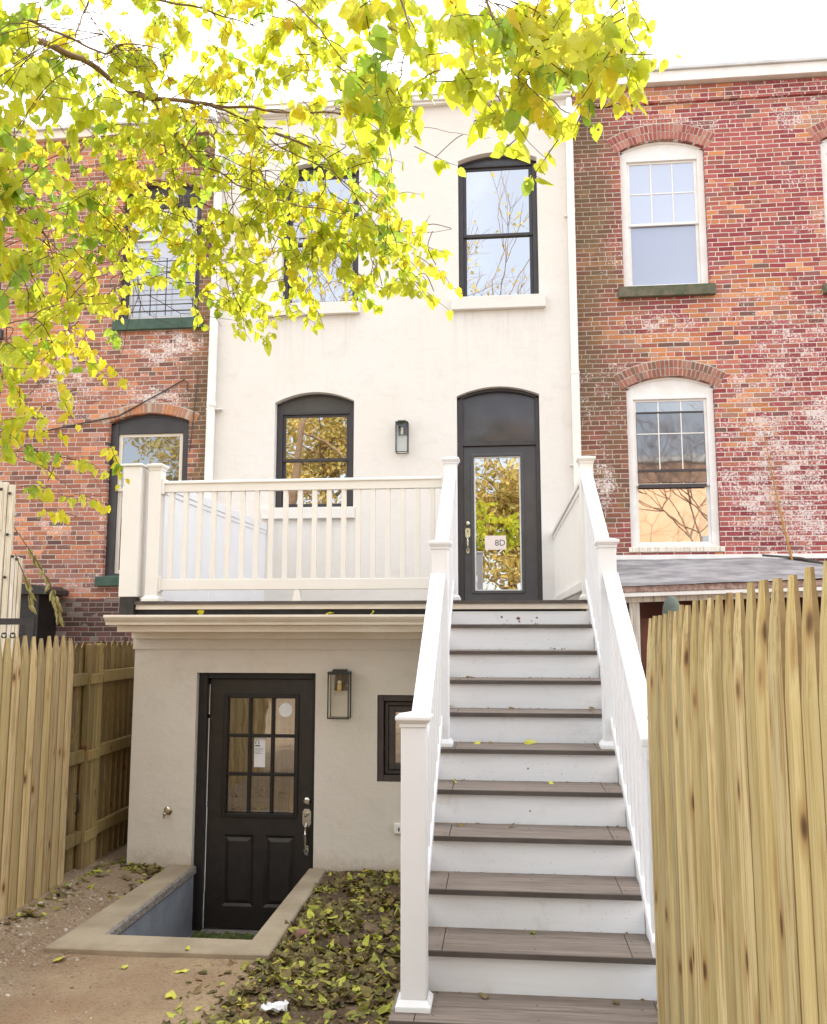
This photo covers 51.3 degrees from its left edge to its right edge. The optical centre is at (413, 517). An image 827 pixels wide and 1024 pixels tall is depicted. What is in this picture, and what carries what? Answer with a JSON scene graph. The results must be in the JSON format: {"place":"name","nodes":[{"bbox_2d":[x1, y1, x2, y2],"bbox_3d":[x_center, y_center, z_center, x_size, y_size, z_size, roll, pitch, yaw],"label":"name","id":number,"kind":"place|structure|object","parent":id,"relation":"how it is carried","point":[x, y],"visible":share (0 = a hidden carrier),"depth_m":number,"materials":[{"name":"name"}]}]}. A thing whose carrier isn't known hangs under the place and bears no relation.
{"place":"outdoors","nodes":[
{"label":"outdoors","id":0,"kind":"place"},
{"bbox_2d":[14,527,63,626],"bbox_3d":[-3.069,0.488,7.054,0.437,0.822,0.107,0,-7,1],"label":"drying sprig","id":1,"kind":"object","parent":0,"point":[56,604],"visible":1,"depth_m":7.02,"materials":[{"name":"green plant"}]},
{"bbox_2d":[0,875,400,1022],"bbox_3d":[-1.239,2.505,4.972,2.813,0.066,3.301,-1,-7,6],"label":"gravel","id":2,"kind":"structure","parent":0,"point":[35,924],"depth_m":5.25,"materials":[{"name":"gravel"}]},
{"bbox_2d":[0,826,654,1023],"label":"ground","id":3,"kind":"structure","parent":0,"point":[139,1003],"depth_m":4.64,"materials":[{"name":"brown soil"}]},
{"bbox_2d":[0,482,22,658],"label":"board screen","id":4,"kind":"object","parent":3,"relation":"on","point":[10,583],"visible":0.66,"depth_m":9.46,"materials":[{"name":"beige wood"}]},
{"bbox_2d":[0,618,35,651],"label":"iron railing","id":5,"kind":"object","parent":3,"relation":"on","point":[29,623],"visible":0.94,"depth_m":8.85,"materials":[{"name":"black metal"}]},
{"bbox_2d":[0,635,73,918],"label":"picket fence","id":6,"kind":"object","parent":3,"relation":"on","point":[36,689],"visible":0.87,"depth_m":5.89,"materials":[{"name":"brown wood"}]},
{"bbox_2d":[19,583,68,654],"bbox_3d":[-4.707,2.012,10.542,0.620,2.430,0.540,-1,-7,6],"label":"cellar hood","id":7,"kind":"object","parent":3,"relation":"on","point":[45,622],"visible":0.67,"depth_m":10.51,"materials":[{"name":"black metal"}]},
{"bbox_2d":[80,890,94,895],"bbox_3d":[-2.293,2.638,6.034,0.120,0.037,0.079,-1,-7,6],"label":"stone","id":8,"kind":"object","parent":3,"relation":"on","point":[86,892],"visible":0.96,"depth_m":6.02,"materials":[{"name":"beige stone"}]},
{"bbox_2d":[64,640,134,872],"bbox_3d":[-2.389,2.095,8.395,0.124,1.817,4.136,-1,-7,6],"label":"board fence","id":9,"kind":"object","parent":3,"relation":"on","point":[99,761],"visible":0.35,"depth_m":6.96,"materials":[{"name":"brown wood"}]},
{"bbox_2d":[0,115,217,646],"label":"brick house","id":10,"kind":"structure","parent":3,"relation":"on","point":[78,558],"depth_m":11.19,"materials":[{"name":"red brick"}]},
{"bbox_2d":[0,216,5,339],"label":"window","id":11,"kind":"structure","parent":10,"relation":"in","point":[3,219],"depth_m":11.56,"materials":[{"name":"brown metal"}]},
{"bbox_2d":[26,374,197,450],"bbox_3d":[-3.973,-1.337,11.161,2.408,1.011,0.017,-1,-7,6],"label":"wall cable","id":12,"kind":"object","parent":10,"relation":"attached to","point":[136,406],"depth_m":11.12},
{"bbox_2d":[94,415,188,585],"bbox_3d":[-3.402,-0.233,11.041,1.225,2.230,0.240,-1,-7,6],"label":"window","id":13,"kind":"structure","parent":10,"relation":"in","point":[145,439],"depth_m":11.15,"materials":[{"name":"brown metal"}]},
{"bbox_2d":[112,184,203,331],"bbox_3d":[-3.332,-3.467,11.450,1.214,2.070,0.240,-1,-7,6],"label":"window","id":14,"kind":"structure","parent":10,"relation":"in","point":[170,296],"depth_m":11.45,"materials":[{"name":"glass"}]},
{"bbox_2d":[165,990,176,998],"bbox_3d":[-1.235,2.442,4.402,0.063,0.015,0.100,-1,-7,6],"label":"fallen leaf","id":15,"kind":"object","parent":3,"relation":"on","point":[172,994],"visible":1,"depth_m":4.39,"materials":[{"name":"yellow plant"}]},
{"bbox_2d":[175,968,188,972],"bbox_3d":[-1.270,2.481,4.707,0.082,0.011,0.038,3,-8,-21],"label":"fallen leaf","id":16,"kind":"object","parent":3,"relation":"on","point":[183,970],"visible":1,"depth_m":4.70,"materials":[{"name":"yellow plant"}]},
{"bbox_2d":[45,864,325,959],"bbox_3d":[-1.370,2.954,6.048,1.336,0.632,2.310,-1,-7,6],"label":"sunken entry","id":17,"kind":"object","parent":3,"relation":"in","point":[151,917],"visible":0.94,"depth_m":5.52,"materials":[{"name":"concrete"}]},
{"bbox_2d":[190,931,254,939],"bbox_3d":[-1.368,3.192,6.488,0.717,0.026,0.363,-1,-7,6],"label":"moss patch","id":18,"kind":"object","parent":17,"relation":"on","point":[225,935],"visible":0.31,"depth_m":6.58,"materials":[{"name":"green plant"}]},
{"bbox_2d":[0,855,429,1023],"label":"leaf litter","id":19,"kind":"object","parent":3,"relation":"on","point":[289,957],"visible":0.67,"depth_m":4.81,"materials":[{"name":"plant"}]},
{"bbox_2d":[238,1017,268,1023],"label":"fallen leaf","id":20,"kind":"object","parent":19,"relation":"on","point":[247,1021],"visible":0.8,"depth_m":4.11,"materials":[{"name":"yellow plant"}]},
{"bbox_2d":[259,999,288,1011],"bbox_3d":[-0.684,2.407,4.228,0.141,0.050,0.070,-1,-7,6],"label":"crumpled paper","id":21,"kind":"object","parent":19,"relation":"on","point":[278,1006],"visible":1,"depth_m":4.22,"materials":[{"name":"white paper"}]},
{"bbox_2d":[293,928,312,937],"bbox_3d":[-0.676,2.533,5.228,0.135,0.052,0.117,-2,-8,16],"label":"stone","id":22,"kind":"object","parent":19,"relation":"on","point":[299,932],"visible":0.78,"depth_m":5.21,"materials":[{"name":"stone"}]},
{"bbox_2d":[0,0,681,524],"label":"leafy tree","id":23,"kind":"object","parent":3,"relation":"on","point":[552,52],"visible":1,"depth_m":4.06,"materials":[{"name":"green plant"}]},
{"bbox_2d":[103,609,581,930],"bbox_3d":[-0.360,2.246,8.284,3.680,2.648,4.030,-1,-7,6],"label":"extension","id":24,"kind":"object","parent":3,"relation":"on","point":[261,775],"visible":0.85,"depth_m":6.83,"materials":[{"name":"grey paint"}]},
{"bbox_2d":[162,807,171,818],"bbox_3d":[-1.938,2.320,6.782,0.061,0.091,0.100,0,-7,1],"label":"garden tap","id":25,"kind":"object","parent":24,"relation":"attached to","point":[168,810],"visible":1,"depth_m":6.75,"materials":[{"name":"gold metal"}]},
{"bbox_2d":[203,679,312,928],"bbox_3d":[-1.232,2.271,6.852,0.867,1.932,0.118,-1,-7,6],"label":"door","id":26,"kind":"structure","parent":24,"relation":"in","point":[253,860],"depth_m":6.84,"materials":[{"name":"black paint"}]},
{"bbox_2d":[327,669,351,718],"bbox_3d":[-0.580,1.382,6.745,0.172,0.378,0.131,-1,-7,6],"label":"wall lantern","id":27,"kind":"object","parent":24,"relation":"attached to","point":[341,680],"depth_m":6.74,"materials":[{"name":"black metal"}]},
{"bbox_2d":[118,456,595,621],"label":"deck","id":28,"kind":"structure","parent":24,"relation":"on","point":[184,545],"depth_m":6.71,"materials":[{"name":"grey wood"}]},
{"bbox_2d":[378,695,413,780],"bbox_3d":[0.031,1.731,6.763,0.616,0.658,0.093,-1,-7,6],"label":"window","id":29,"kind":"structure","parent":24,"relation":"in","point":[401,703],"depth_m":6.77,"materials":[{"name":"grey wood"}]},
{"bbox_2d":[394,823,400,833],"bbox_3d":[-0.111,2.393,6.617,0.082,0.080,0.030,-1,-7,6],"label":"outlet box","id":30,"kind":"object","parent":24,"relation":"attached to","point":[397,828],"visible":0.67,"depth_m":6.61,"materials":[{"name":"white plastic"}]},
{"bbox_2d":[616,553,826,677],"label":"lean to porch","id":31,"kind":"object","parent":3,"relation":"on","point":[662,574],"visible":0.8,"depth_m":8.42,"materials":[{"name":"grey"}]},
{"bbox_2d":[646,561,826,1023],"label":"picket fence","id":32,"kind":"object","parent":3,"relation":"on","point":[737,718],"visible":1,"depth_m":2.19,"materials":[{"name":"brown wood"}]},
{"bbox_2d":[213,87,586,743],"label":"row house","id":33,"kind":"structure","parent":0,"point":[479,384],"depth_m":10.88,"materials":[{"name":"beige paint"}]},
{"bbox_2d":[204,139,222,499],"bbox_3d":[-2.549,-1.901,11.046,0.205,6.420,0.124,-1,-7,6],"label":"downpipe","id":34,"kind":"object","parent":33,"relation":"attached to","point":[211,409],"visible":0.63,"depth_m":10.99,"materials":[{"name":"white metal"}]},
{"bbox_2d":[261,394,354,519],"bbox_3d":[-1.304,-0.776,10.910,1.181,1.627,0.270,-1,-7,6],"label":"window","id":35,"kind":"structure","parent":33,"relation":"in","point":[315,433],"depth_m":10.98,"materials":[{"name":"brown metal"}]},
{"bbox_2d":[266,166,360,316],"bbox_3d":[-1.273,-3.627,11.268,1.215,2.110,0.280,-1,-7,6],"label":"window","id":36,"kind":"structure","parent":33,"relation":"in","point":[331,298],"depth_m":11.29,"materials":[{"name":"glass"}]},
{"bbox_2d":[395,420,408,453],"bbox_3d":[-0.141,-0.998,10.675,0.157,0.403,0.131,-1,-7,6],"label":"wall lantern","id":37,"kind":"object","parent":33,"relation":"attached to","point":[403,427],"depth_m":10.69,"materials":[{"name":"black metal"}]},
{"bbox_2d":[451,156,545,310],"bbox_3d":[1.072,-3.653,11.029,1.183,2.120,0.280,-1,-7,6],"label":"window","id":38,"kind":"structure","parent":33,"relation":"in","point":[498,245],"depth_m":11.10,"materials":[{"name":"brown metal"}]},
{"bbox_2d":[464,446,537,599],"bbox_3d":[1.068,0.114,10.581,0.897,2.018,0.118,-1,-7,6],"label":"door","id":39,"kind":"structure","parent":33,"relation":"in","point":[503,511],"depth_m":10.61,"materials":[{"name":"glass"}]},
{"bbox_2d":[559,97,580,486],"bbox_3d":[1.987,-2.285,10.605,0.250,6.226,0.157,-1,-7,6],"label":"downpipe","id":40,"kind":"object","parent":33,"relation":"attached to","point":[575,390],"visible":0.73,"depth_m":10.66,"materials":[{"name":"white plastic"}]},
{"bbox_2d":[0,0,826,127],"label":"sky","id":41,"kind":"structure","parent":0,"point":[699,31],"materials":[{"name":"white"}]},
{"bbox_2d":[388,468,657,1023],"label":"staircase","id":42,"kind":"structure","parent":0,"point":[504,896],"depth_m":4.34,"materials":[{"name":"grey wood"}]},
{"bbox_2d":[479,992,488,998],"bbox_3d":[0.300,2.063,3.716,0.061,0.012,0.033,-7,-10,43],"label":"fallen leaf","id":43,"kind":"object","parent":42,"relation":"on","point":[483,995],"visible":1,"depth_m":3.71,"materials":[{"name":"brown plant"}]},
{"bbox_2d":[524,740,536,744],"bbox_3d":[0.700,1.341,5.138,0.086,0.028,0.028,-3,-8,25],"label":"fallen leaf","id":44,"kind":"object","parent":42,"relation":"on","point":[529,742],"visible":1,"depth_m":5.13,"materials":[{"name":"yellow plant"}]},
{"bbox_2d":[432,623,643,1001],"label":"leaf crumbs","id":45,"kind":"object","parent":42,"relation":"on","point":[532,825],"visible":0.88,"depth_m":4.56,"materials":[{"name":"brown plant"}]},
{"bbox_2d":[662,596,679,619],"bbox_3d":[1.982,1.649,6.482,0.170,2.110,0.167,-1,-7,6],"label":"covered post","id":46,"kind":"object","parent":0,"point":[671,603],"visible":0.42,"depth_m":6.56,"materials":[{"name":"grey metal"}]},
{"bbox_2d":[571,56,826,782],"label":"brick house","id":47,"kind":"structure","parent":0,"point":[700,194],"depth_m":10.56,"materials":[{"name":"red brick"}]},
{"bbox_2d":[618,142,715,298],"bbox_3d":[3.126,-3.744,10.801,1.165,2.080,0.225,-1,-7,6],"label":"window","id":48,"kind":"structure","parent":47,"relation":"in","point":[664,235],"depth_m":10.84,"materials":[{"name":"white paint"}]},
{"bbox_2d":[626,377,724,551],"bbox_3d":[3.131,-0.649,10.422,1.110,2.155,0.185,-1,-7,6],"label":"window","id":49,"kind":"structure","parent":47,"relation":"in","point":[673,491],"depth_m":10.43,"materials":[{"name":"white paint"}]},
{"bbox_2d":[764,435,792,559],"bbox_3d":[4.304,-0.244,10.135,0.259,1.543,0.036,-1,-7,9],"label":"bare vine","id":50,"kind":"object","parent":47,"relation":"attached to","point":[785,533],"visible":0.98,"depth_m":10.11,"materials":[{"name":"brown plant"}]},
{"bbox_2d":[820,139,826,294],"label":"window","id":51,"kind":"structure","parent":47,"relation":"in","point":[823,144],"depth_m":10.66,"materials":[{"name":"white paint"}]}
]}

